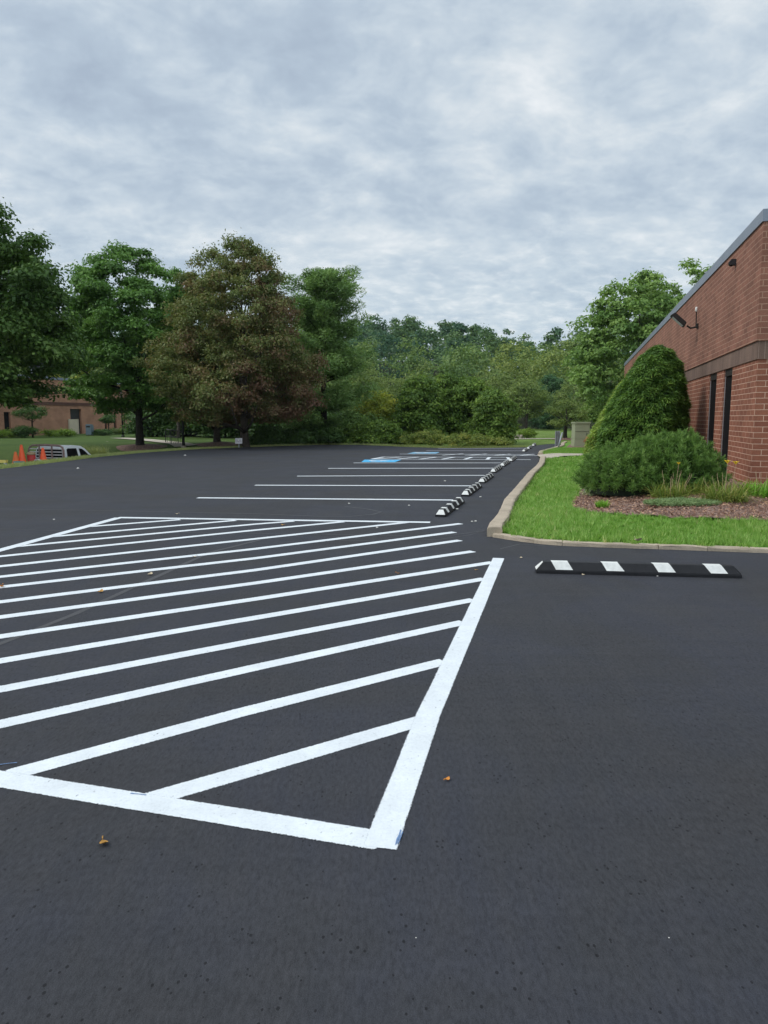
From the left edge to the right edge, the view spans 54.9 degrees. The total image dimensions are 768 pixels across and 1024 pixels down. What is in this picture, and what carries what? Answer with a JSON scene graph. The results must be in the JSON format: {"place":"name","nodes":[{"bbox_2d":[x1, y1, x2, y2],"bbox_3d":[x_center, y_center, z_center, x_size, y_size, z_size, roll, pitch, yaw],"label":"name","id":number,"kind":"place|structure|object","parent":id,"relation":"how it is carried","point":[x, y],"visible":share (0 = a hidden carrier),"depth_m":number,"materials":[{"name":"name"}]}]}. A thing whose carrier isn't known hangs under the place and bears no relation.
{"place":"outdoors","nodes":[
{"label":"outdoors","id":0,"kind":"place"},
{"bbox_2d":[28,444,90,460],"bbox_3d":[-15.748,-2.237,35.392,2.100,2.073,6.420,2,8,17],"label":"flatbed truck","id":1,"kind":"object","parent":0,"point":[52,451],"visible":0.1,"depth_m":34.99,"materials":[{"name":"white paint"}]},
{"bbox_2d":[73,444,112,454],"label":"ornamental grass","id":2,"kind":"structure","parent":0,"point":[98,451],"depth_m":42.16,"materials":[{"name":"green plant"}]},
{"bbox_2d":[0,361,617,464],"bbox_3d":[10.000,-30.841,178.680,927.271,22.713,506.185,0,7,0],"label":"ground","id":3,"kind":"structure","parent":0,"point":[9,446],"depth_m":53.98,"materials":[{"name":"green plant"}]},
{"bbox_2d":[0,427,17,437],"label":"hedge","id":4,"kind":"object","parent":3,"relation":"on","point":[5,433],"visible":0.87,"depth_m":61.94,"materials":[{"name":"green plant"}]},
{"bbox_2d":[10,425,38,437],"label":"shrub","id":5,"kind":"object","parent":3,"relation":"on","point":[24,431],"visible":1,"depth_m":62.20,"materials":[{"name":"green plant"}]},
{"bbox_2d":[10,403,49,437],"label":"tree","id":6,"kind":"object","parent":3,"relation":"on","point":[27,412],"visible":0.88,"depth_m":63.24,"materials":[{"name":"green plant"}]},
{"bbox_2d":[0,197,98,409],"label":"oak tree","id":7,"kind":"object","parent":3,"relation":"on","point":[34,297],"visible":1,"depth_m":32.66,"materials":[{"name":"green plant"}]},
{"bbox_2d":[38,427,76,436],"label":"hedge","id":8,"kind":"object","parent":3,"relation":"on","point":[59,432],"visible":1,"depth_m":65.20,"materials":[{"name":"green plant"}]},
{"bbox_2d":[0,374,133,435],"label":"brick building","id":9,"kind":"structure","parent":3,"relation":"on","point":[61,411],"depth_m":73.24,"materials":[{"name":"brown brick"}]},
{"bbox_2d":[70,409,79,433],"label":"door","id":10,"kind":"structure","parent":9,"relation":"in","point":[74,413],"depth_m":75.87,"materials":[{"name":"metal"}]},
{"bbox_2d":[68,419,78,433],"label":"entrance screen","id":11,"kind":"object","parent":3,"relation":"on","point":[73,424],"visible":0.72,"depth_m":75.16,"materials":[{"name":"beige paint"}]},
{"bbox_2d":[92,429,113,435],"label":"shrub","id":12,"kind":"object","parent":3,"relation":"on","point":[103,432],"visible":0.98,"depth_m":69.60,"materials":[{"name":"green plant"}]},
{"bbox_2d":[97,414,116,429],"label":"tree","id":13,"kind":"object","parent":3,"relation":"on","point":[108,419],"visible":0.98,"depth_m":72.01,"materials":[{"name":"green plant"}]},
{"bbox_2d":[116,444,166,450],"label":"mulch ring","id":14,"kind":"object","parent":3,"relation":"on","point":[130,447],"visible":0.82,"depth_m":44.37,"materials":[{"name":"brown soil"}]},
{"bbox_2d":[47,239,190,444],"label":"oak tree","id":15,"kind":"object","parent":14,"relation":"on","point":[102,312],"visible":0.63,"depth_m":41.90,"materials":[{"name":"green plant"}]},
{"bbox_2d":[119,408,175,436],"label":"understory tree","id":16,"kind":"object","parent":3,"relation":"on","point":[150,426],"visible":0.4,"depth_m":63.95,"materials":[{"name":"green plant"}]},
{"bbox_2d":[119,438,194,446],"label":"footpath","id":17,"kind":"structure","parent":3,"relation":"on","point":[177,444],"depth_m":48.08,"materials":[{"name":"concrete"}]},
{"bbox_2d":[149,266,199,437],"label":"young tree","id":18,"kind":"object","parent":3,"relation":"on","point":[173,271],"visible":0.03,"depth_m":59.68,"materials":[{"name":"green plant"}]},
{"bbox_2d":[143,404,212,436],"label":"understory tree","id":19,"kind":"object","parent":3,"relation":"on","point":[188,431],"visible":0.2,"depth_m":63.64,"materials":[{"name":"green plant"}]},
{"bbox_2d":[185,398,239,437],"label":"understory tree","id":20,"kind":"object","parent":3,"relation":"on","point":[225,432],"visible":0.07,"depth_m":59.84,"materials":[{"name":"green plant"}]},
{"bbox_2d":[195,442,237,446],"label":"mulch ring","id":21,"kind":"object","parent":3,"relation":"on","point":[215,444],"visible":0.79,"depth_m":45.59,"materials":[{"name":"brown soil"}]},
{"bbox_2d":[122,288,264,441],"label":"brown tree","id":22,"kind":"object","parent":21,"relation":"on","point":[216,434],"visible":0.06,"depth_m":45.09,"materials":[{"name":"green plant"}]},
{"bbox_2d":[127,228,329,446],"bbox_3d":[-7.984,-9.149,40.252,10.363,11.560,10.570,0,7,0],"label":"brown tree","id":23,"kind":"object","parent":3,"relation":"on","point":[269,368],"visible":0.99,"depth_m":38.23,"materials":[{"name":"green plant"}]},
{"bbox_2d":[235,398,284,435],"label":"understory tree","id":24,"kind":"object","parent":3,"relation":"on","point":[253,427],"visible":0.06,"depth_m":57.48,"materials":[{"name":"green plant"}]},
{"bbox_2d":[0,442,525,468],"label":"verge grass","id":25,"kind":"structure","parent":3,"relation":"on","point":[25,463],"depth_m":37.69,"materials":[{"name":"green plant"}]},
{"bbox_2d":[249,424,290,445],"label":"shrub","id":26,"kind":"object","parent":3,"relation":"on","point":[264,435],"visible":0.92,"depth_m":43.57,"materials":[{"name":"green plant"}]},
{"bbox_2d":[285,425,324,443],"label":"shrub","id":27,"kind":"object","parent":3,"relation":"on","point":[298,435],"visible":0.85,"depth_m":43.99,"materials":[{"name":"green plant"}]},
{"bbox_2d":[269,265,383,436],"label":"pine tree","id":28,"kind":"object","parent":3,"relation":"on","point":[327,307],"visible":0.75,"depth_m":44.93,"materials":[{"name":"green plant"}]},
{"bbox_2d":[10,313,645,419],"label":"hill forest","id":29,"kind":"object","parent":3,"relation":"on","point":[456,351],"visible":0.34,"depth_m":158.68,"materials":[{"name":"green plant"}]},
{"bbox_2d":[307,421,353,444],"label":"shrub","id":30,"kind":"object","parent":3,"relation":"on","point":[329,434],"visible":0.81,"depth_m":44.72,"materials":[{"name":"green plant"}]},
{"bbox_2d":[334,409,371,443],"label":"shrub","id":31,"kind":"object","parent":3,"relation":"on","point":[352,434],"visible":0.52,"depth_m":45.23,"materials":[{"name":"green plant"}]},
{"bbox_2d":[339,366,393,413],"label":"tree","id":32,"kind":"object","parent":3,"relation":"on","point":[374,379],"visible":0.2,"depth_m":94.05,"materials":[{"name":"green plant"}]},
{"bbox_2d":[354,390,398,423],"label":"shrub","id":33,"kind":"object","parent":3,"relation":"on","point":[387,408],"visible":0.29,"depth_m":48.72,"materials":[{"name":"green plant"}]},
{"bbox_2d":[353,416,403,443],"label":"shrub","id":34,"kind":"object","parent":3,"relation":"on","point":[384,431],"visible":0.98,"depth_m":44.91,"materials":[{"name":"green plant"}]},
{"bbox_2d":[0,444,767,1023],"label":"parking lot","id":35,"kind":"structure","parent":3,"relation":"on","point":[584,838],"depth_m":3.41,"materials":[{"name":"black asphalt"}]},
{"bbox_2d":[0,518,119,551],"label":"hatch border","id":36,"kind":"object","parent":35,"relation":"on","point":[47,537],"visible":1,"depth_m":10.12,"materials":[{"name":"white paint"}]},
{"bbox_2d":[0,540,259,644],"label":"tire scuff","id":37,"kind":"object","parent":35,"relation":"on","point":[87,608],"visible":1,"depth_m":6.71,"materials":[{"name":"rubber"}]},
{"bbox_2d":[55,520,235,536],"bbox_3d":[-3.442,0.234,10.829,2.765,0.001,0.138,-5,9,-36],"label":"hatch stripe","id":38,"kind":"object","parent":35,"relation":"on","point":[143,528],"visible":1,"depth_m":10.78,"materials":[{"name":"white paint"}]},
{"bbox_2d":[19,521,294,546],"bbox_3d":[-3.026,0.284,10.437,3.960,0.001,0.183,-5,9,-35],"label":"hatch stripe","id":39,"kind":"object","parent":35,"relation":"on","point":[152,533],"visible":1,"depth_m":10.31,"materials":[{"name":"white paint"}]},
{"bbox_2d":[0,522,341,556],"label":"hatch stripe","id":40,"kind":"object","parent":35,"relation":"on","point":[161,539],"visible":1,"depth_m":9.72,"materials":[{"name":"white paint"}]},
{"bbox_2d":[0,770,376,848],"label":"hatch border","id":41,"kind":"object","parent":35,"relation":"on","point":[324,831],"visible":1,"depth_m":3.04,"materials":[{"name":"white paint"}]},
{"bbox_2d":[0,522,402,566],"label":"hatch stripe","id":42,"kind":"object","parent":35,"relation":"on","point":[190,545],"visible":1,"depth_m":9.27,"materials":[{"name":"white paint"}]},
{"bbox_2d":[6,659,442,774],"bbox_3d":[-0.656,1.086,4.124,2.637,0.001,0.163,-5,9,-36],"label":"hatch stripe","id":43,"kind":"object","parent":35,"relation":"on","point":[91,752],"visible":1,"depth_m":3.92,"materials":[{"name":"white paint"}]},
{"bbox_2d":[0,531,456,587],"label":"hatch stripe","id":44,"kind":"object","parent":35,"relation":"on","point":[118,573],"visible":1,"depth_m":8.19,"materials":[{"name":"white paint"}]},
{"bbox_2d":[0,540,460,602],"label":"hatch stripe","id":45,"kind":"object","parent":35,"relation":"on","point":[176,579],"visible":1,"depth_m":7.56,"materials":[{"name":"white paint"}]},
{"bbox_2d":[0,523,460,577],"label":"hatch stripe","id":46,"kind":"object","parent":35,"relation":"on","point":[64,569],"visible":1,"depth_m":8.79,"materials":[{"name":"white paint"}]},
{"bbox_2d":[0,620,461,727],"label":"hatch stripe","id":47,"kind":"object","parent":35,"relation":"on","point":[41,714],"visible":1,"depth_m":4.57,"materials":[{"name":"white paint"}]},
{"bbox_2d":[0,598,471,691],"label":"hatch stripe","id":48,"kind":"object","parent":35,"relation":"on","point":[46,680],"visible":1,"depth_m":5.17,"materials":[{"name":"white paint"}]},
{"bbox_2d":[0,551,473,618],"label":"hatch stripe","id":49,"kind":"object","parent":35,"relation":"on","point":[191,591],"visible":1,"depth_m":6.99,"materials":[{"name":"white paint"}]},
{"bbox_2d":[0,578,482,663],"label":"hatch stripe","id":50,"kind":"object","parent":35,"relation":"on","point":[118,640],"visible":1,"depth_m":5.77,"materials":[{"name":"white paint"}]},
{"bbox_2d":[0,561,490,638],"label":"hatch stripe","id":51,"kind":"object","parent":35,"relation":"on","point":[40,630],"visible":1,"depth_m":6.42,"materials":[{"name":"white paint"}]},
{"bbox_2d":[16,529,486,535],"bbox_3d":[-2.062,0.286,10.419,7.066,0.001,0.553,0,7,1],"label":"tire scuff","id":52,"kind":"object","parent":35,"relation":"on","point":[266,533],"visible":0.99,"depth_m":10.31,"materials":[{"name":"rubber"}]},
{"bbox_2d":[118,517,429,522],"bbox_3d":[-1.795,0.124,11.685,5.057,0.001,0.167,1,7,6],"label":"hatch border","id":53,"kind":"object","parent":35,"relation":"on","point":[276,519],"visible":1,"depth_m":11.72,"materials":[{"name":"white paint"}]},
{"bbox_2d":[145,717,414,798],"bbox_3d":[-0.398,1.162,3.530,1.468,0.001,0.139,-5,9,-34],"label":"hatch stripe","id":54,"kind":"object","parent":35,"relation":"on","point":[196,785],"visible":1,"depth_m":3.47,"materials":[{"name":"white paint"}]},
{"bbox_2d":[198,497,448,499],"bbox_3d":[-1.203,-0.261,14.704,5.150,0.001,0.193,1,7,5],"label":"parking line","id":55,"kind":"object","parent":35,"relation":"on","point":[325,498],"visible":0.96,"depth_m":14.77,"materials":[{"name":"white paint"}]},
{"bbox_2d":[266,485,470,485],"bbox_3d":[-0.507,-0.632,17.624,5.184,0.001,0.193,0,7,2],"label":"parking line","id":56,"kind":"object","parent":35,"relation":"on","point":[369,485],"visible":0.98,"depth_m":17.61,"materials":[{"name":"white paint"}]},
{"bbox_2d":[381,475,484,475],"bbox_3d":[0.205,-1.012,20.609,5.247,0.001,0.193,0,7,-3],"label":"parking line","id":57,"kind":"object","parent":35,"relation":"on","point":[432,475],"visible":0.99,"depth_m":20.68,"materials":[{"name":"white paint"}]},
{"bbox_2d":[364,558,503,849],"bbox_3d":[0.635,0.893,5.637,0.177,0.001,5.940,2,7,13],"label":"hatch border","id":58,"kind":"object","parent":35,"relation":"on","point":[389,819],"visible":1,"depth_m":3.74,"materials":[{"name":"white paint"}]},
{"bbox_2d":[435,497,464,516],"bbox_3d":[1.187,-0.099,13.075,0.176,0.138,2.156,2,7,14],"label":"wheel stop","id":59,"kind":"object","parent":35,"relation":"on","point":[447,509],"visible":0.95,"depth_m":12.65,"materials":[{"name":"black rubber"}]},
{"bbox_2d":[461,482,481,496],"bbox_3d":[1.934,-0.499,16.221,0.176,0.138,2.156,2,7,14],"label":"wheel stop","id":60,"kind":"object","parent":35,"relation":"on","point":[472,489],"visible":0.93,"depth_m":15.78,"materials":[{"name":"black rubber"}]},
{"bbox_2d":[487,501,513,536],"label":"kerb","id":61,"kind":"structure","parent":35,"relation":"on","point":[496,524],"depth_m":10.78,"materials":[{"name":"concrete"}]},
{"bbox_2d":[492,533,534,542],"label":"kerb","id":62,"kind":"structure","parent":35,"relation":"on","point":[514,537],"depth_m":9.75,"materials":[{"name":"concrete"}]},
{"bbox_2d":[503,486,524,501],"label":"kerb","id":63,"kind":"structure","parent":35,"relation":"on","point":[515,493],"depth_m":14.28,"materials":[{"name":"concrete"}]},
{"bbox_2d":[517,475,532,487],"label":"kerb","id":64,"kind":"structure","parent":35,"relation":"on","point":[525,480],"depth_m":17.26,"materials":[{"name":"concrete"}]},
{"bbox_2d":[533,538,561,545],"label":"kerb","id":65,"kind":"structure","parent":35,"relation":"on","point":[547,541],"depth_m":9.42,"materials":[{"name":"concrete"}]},
{"bbox_2d":[562,540,657,548],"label":"kerb","id":66,"kind":"structure","parent":35,"relation":"on","point":[610,544],"depth_m":9.20,"materials":[{"name":"concrete"}]},
{"bbox_2d":[535,560,741,577],"bbox_3d":[2.600,0.593,7.631,2.036,0.138,0.176,1,7,7],"label":"wheel stop","id":67,"kind":"object","parent":35,"relation":"on","point":[638,569],"visible":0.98,"depth_m":7.57,"materials":[{"name":"black rubber"}]},
{"bbox_2d":[658,544,707,550],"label":"kerb","id":68,"kind":"structure","parent":35,"relation":"on","point":[681,547],"depth_m":9.04,"materials":[{"name":"concrete"}]},
{"bbox_2d":[707,545,767,552],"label":"kerb","id":69,"kind":"structure","parent":35,"relation":"on","point":[738,549],"depth_m":8.91,"materials":[{"name":"concrete"}]},
{"bbox_2d":[377,375,414,419],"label":"tree","id":70,"kind":"object","parent":3,"relation":"on","point":[395,388],"visible":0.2,"depth_m":99.32,"materials":[{"name":"green plant"}]},
{"bbox_2d":[388,374,453,443],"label":"thicket tree","id":71,"kind":"object","parent":3,"relation":"on","point":[415,412],"visible":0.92,"depth_m":46.60,"materials":[{"name":"green plant"}]},
{"bbox_2d":[397,427,444,445],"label":"weed patch","id":72,"kind":"object","parent":3,"relation":"on","point":[432,437],"visible":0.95,"depth_m":42.35,"materials":[{"name":"green plant"}]},
{"bbox_2d":[426,371,472,431],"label":"tree","id":73,"kind":"object","parent":3,"relation":"on","point":[450,379],"visible":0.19,"depth_m":48.49,"materials":[{"name":"green plant"}]},
{"bbox_2d":[435,430,490,446],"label":"weed patch","id":74,"kind":"object","parent":3,"relation":"on","point":[453,439],"visible":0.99,"depth_m":40.62,"materials":[{"name":"green plant"}]},
{"bbox_2d":[443,373,493,440],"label":"tree","id":75,"kind":"object","parent":3,"relation":"on","point":[470,388],"visible":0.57,"depth_m":47.59,"materials":[{"name":"green plant"}]},
{"bbox_2d":[466,386,521,443],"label":"thicket tree","id":76,"kind":"object","parent":3,"relation":"on","point":[495,413],"visible":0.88,"depth_m":44.75,"materials":[{"name":"green plant"}]},
{"bbox_2d":[473,436,514,445],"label":"weed patch","id":77,"kind":"object","parent":3,"relation":"on","point":[498,441],"visible":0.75,"depth_m":41.31,"materials":[{"name":"green plant"}]},
{"bbox_2d":[485,372,533,419],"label":"tree","id":78,"kind":"object","parent":3,"relation":"on","point":[506,385],"visible":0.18,"depth_m":106.16,"materials":[{"name":"green plant"}]},
{"bbox_2d":[516,426,539,437],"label":"round bush","id":79,"kind":"object","parent":3,"relation":"on","point":[527,433],"visible":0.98,"depth_m":59.26,"materials":[{"name":"green plant"}]},
{"bbox_2d":[502,377,556,428],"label":"tree","id":80,"kind":"object","parent":3,"relation":"on","point":[519,391],"visible":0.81,"depth_m":96.06,"materials":[{"name":"green plant"}]},
{"bbox_2d":[525,374,569,429],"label":"spruce tree","id":81,"kind":"object","parent":3,"relation":"on","point":[552,382],"visible":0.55,"depth_m":103.93,"materials":[{"name":"green plant"}]},
{"bbox_2d":[547,381,593,429],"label":"tree","id":82,"kind":"object","parent":3,"relation":"on","point":[561,394],"visible":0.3,"depth_m":98.44,"materials":[{"name":"green plant"}]},
{"bbox_2d":[557,266,681,423],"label":"maple tree","id":83,"kind":"object","parent":3,"relation":"on","point":[591,376],"visible":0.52,"depth_m":60.08,"materials":[{"name":"green plant"}]},
{"bbox_2d":[645,257,713,316],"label":"maple tree","id":84,"kind":"object","parent":3,"relation":"on","point":[674,288],"visible":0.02,"depth_m":69.38,"materials":[{"name":"green plant"}]},
{"bbox_2d":[624,209,767,485],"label":"brick building","id":85,"kind":"structure","parent":3,"relation":"on","point":[721,351],"depth_m":16.40,"materials":[{"name":"red brick"}]},
{"bbox_2d":[670,307,698,328],"bbox_3d":[8.553,-5.509,21.052,0.740,0.605,0.336,2,7,14],"label":"flood light","id":86,"kind":"object","parent":85,"relation":"attached to","point":[678,319],"visible":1,"depth_m":20.95,"materials":[{"name":"brown metal"}]},
{"bbox_2d":[707,373,716,447],"bbox_3d":[8.385,-2.216,18.877,0.070,2.595,1.046,2,7,14],"label":"window","id":87,"kind":"structure","parent":85,"relation":"in","point":[713,376],"depth_m":19.03,"materials":[{"name":"black glass"}]},
{"bbox_2d":[720,368,732,473],"bbox_3d":[7.909,-1.981,17.033,0.070,2.595,0.969,2,7,14],"label":"window","id":88,"kind":"structure","parent":85,"relation":"in","point":[728,373],"depth_m":17.18,"materials":[{"name":"black glass"}]},
{"bbox_2d":[0,0,767,367],"label":"sky","id":89,"kind":"structure","parent":0,"point":[498,164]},
{"bbox_2d":[538,453,582,458],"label":"walkway","id":90,"kind":"structure","parent":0,"point":[558,454],"depth_m":30.12,"materials":[{"name":"concrete"}]},
{"bbox_2d":[571,422,590,445],"bbox_3d":[10.465,-4.145,39.392,0.860,1.289,0.780,0,7,-1],"label":"utility cabinet","id":91,"kind":"object","parent":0,"point":[580,432],"visible":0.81,"depth_m":39.06,"materials":[{"name":"beige metal"}]},
{"bbox_2d":[502,455,767,547],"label":"lawn","id":92,"kind":"structure","parent":0,"point":[654,530],"depth_m":10.44,"materials":[{"name":"green plant"}]},
{"bbox_2d":[571,478,767,519],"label":"mulch bed","id":93,"kind":"object","parent":92,"relation":"on","point":[716,507],"visible":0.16,"depth_m":11.55,"materials":[{"name":"brown wood"}]},
{"bbox_2d":[582,375,626,456],"bbox_3d":[7.559,-3.100,22.992,2.688,3.339,2.982,2,7,14],"label":"hemlock shrub","id":94,"kind":"object","parent":93,"relation":"on","point":[590,442],"visible":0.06,"depth_m":23.04,"materials":[{"name":"green plant"}]},
{"bbox_2d":[570,438,669,495],"bbox_3d":[4.573,-0.844,13.974,1.960,1.142,2.076,0,7,0],"label":"mugo pine","id":95,"kind":"object","parent":93,"relation":"on","point":[620,470],"visible":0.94,"depth_m":13.49,"materials":[{"name":"green plant"}]},
{"bbox_2d":[593,344,691,451],"bbox_3d":[7.102,-2.850,20.294,2.657,3.459,2.794,2,7,14],"label":"hemlock shrub","id":96,"kind":"object","parent":93,"relation":"on","point":[651,393],"visible":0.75,"depth_m":19.54,"materials":[{"name":"green plant"}]},
{"bbox_2d":[642,462,696,498],"bbox_3d":[5.008,-0.555,12.929,1.169,0.619,1.190,0,7,0],"label":"daylily clump","id":97,"kind":"object","parent":93,"relation":"on","point":[665,492],"visible":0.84,"depth_m":12.79,"materials":[{"name":"green plant"}]},
{"bbox_2d":[631,425,733,490],"bbox_3d":[5.529,-1.024,14.237,2.324,1.296,2.248,0,7,0],"label":"mugo pine","id":98,"kind":"object","parent":93,"relation":"on","point":[695,456],"visible":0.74,"depth_m":13.62,"materials":[{"name":"green plant"}]},
{"bbox_2d":[643,496,722,506],"bbox_3d":[4.809,-0.173,11.878,1.311,0.176,0.685,0,7,0],"label":"creeping juniper","id":99,"kind":"object","parent":93,"relation":"on","point":[679,501],"visible":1,"depth_m":11.73,"materials":[{"name":"green plant"}]},
{"bbox_2d":[680,480,709,494],"bbox_3d":[5.584,-0.461,13.204,0.830,0.298,0.940,-5,9,-35],"label":"daylily clump","id":100,"kind":"object","parent":93,"relation":"on","point":[698,489],"visible":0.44,"depth_m":13.14,"materials":[{"name":"green plant"}]},
{"bbox_2d":[683,460,765,503],"bbox_3d":[5.543,-0.506,12.058,1.431,0.658,1.367,4,8,26],"label":"daylily clump","id":101,"kind":"object","parent":93,"relation":"on","point":[723,494],"visible":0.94,"depth_m":11.97,"materials":[{"name":"green plant"}]},
{"bbox_2d":[738,476,767,497],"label":"daylily clump","id":102,"kind":"object","parent":93,"relation":"on","point":[764,491],"visible":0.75,"depth_m":12.46,"materials":[{"name":"green plant"}]},
{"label":"mulch ring","id":103,"kind":"structure","parent":0,"visible":0},
{"bbox_2d":[541,399,592,437],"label":"tree","id":104,"kind":"object","parent":103,"relation":"on","point":[579,413],"visible":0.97,"depth_m":55.38,"materials":[{"name":"green plant"}]},
{"label":"lawn","id":105,"kind":"structure","parent":0,"visible":0},
{"bbox_2d":[540,447,583,453],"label":"grass","id":106,"kind":"structure","parent":105,"relation":"on","point":[564,450],"depth_m":33.48,"materials":[{"name":"green plant"}]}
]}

